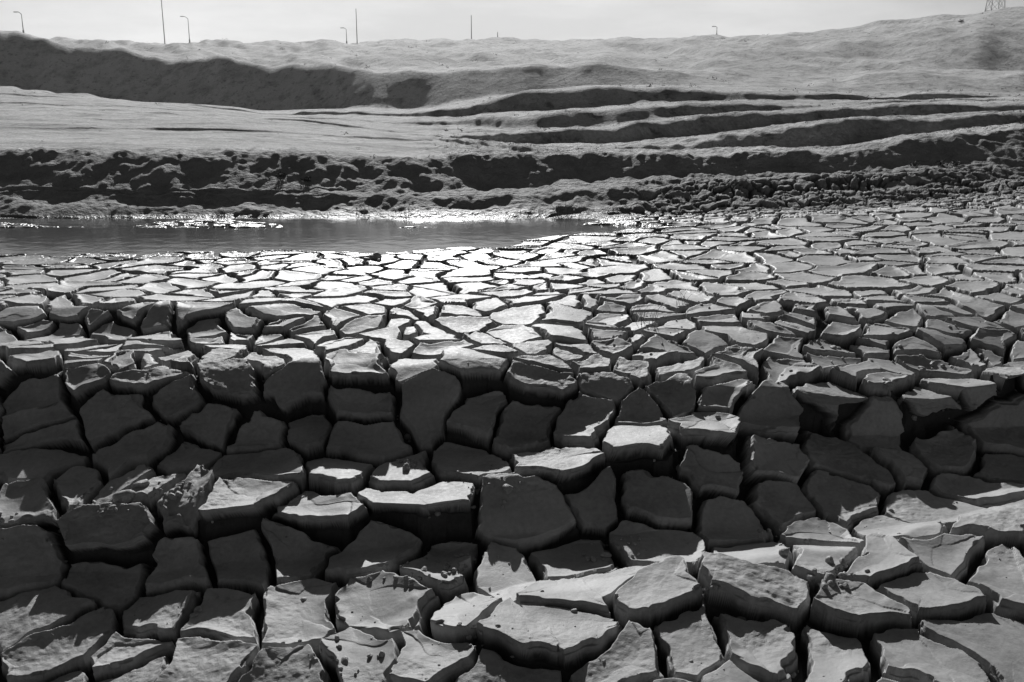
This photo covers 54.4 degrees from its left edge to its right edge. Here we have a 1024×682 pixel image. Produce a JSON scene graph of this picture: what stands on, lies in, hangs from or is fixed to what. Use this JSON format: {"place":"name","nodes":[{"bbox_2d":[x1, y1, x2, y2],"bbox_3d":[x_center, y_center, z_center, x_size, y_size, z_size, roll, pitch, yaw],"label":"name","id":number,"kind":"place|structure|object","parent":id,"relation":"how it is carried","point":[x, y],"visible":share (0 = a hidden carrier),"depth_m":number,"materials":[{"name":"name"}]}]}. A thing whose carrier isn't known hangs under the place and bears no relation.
{"place":"outdoors","nodes":[
{"label":"outdoors","id":0,"kind":"place"},
{"bbox_2d":[0,129,1023,681],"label":"cracked mud ground","id":1,"kind":"structure","parent":0,"point":[852,253],"depth_m":5.86,"materials":[{"name":"grey soil"}]},
{"bbox_2d":[0,218,679,265],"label":"puddle water","id":2,"kind":"structure","parent":1,"relation":"on","point":[123,236],"depth_m":10.96,"materials":[{"name":"grey liquid"}]},
{"bbox_2d":[0,240,1021,680],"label":"mud clods","id":3,"kind":"object","parent":1,"relation":"on","point":[124,496],"visible":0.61,"depth_m":4.98,"materials":[{"name":"grey soil"}]},
{"bbox_2d":[0,6,1023,160],"bbox_3d":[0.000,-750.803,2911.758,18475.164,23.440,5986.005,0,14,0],"label":"eroded hills","id":4,"kind":"structure","parent":0,"point":[225,102],"depth_m":98.18,"materials":[{"name":"grey soil"}]},
{"bbox_2d":[161,0,164,43],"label":"utility pole","id":5,"kind":"object","parent":4,"relation":"on","point":[163,22],"visible":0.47,"depth_m":230.88,"materials":[{"name":"metal"}]},
{"bbox_2d":[984,0,1004,11],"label":"electricity pylon","id":6,"kind":"object","parent":4,"relation":"on","point":[994,6],"visible":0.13,"depth_m":314.07,"materials":[{"name":"metal"}]},
{"bbox_2d":[0,0,1023,43],"label":"sky","id":7,"kind":"structure","parent":0,"point":[245,21],"materials":[{"name":"white"}]}
]}

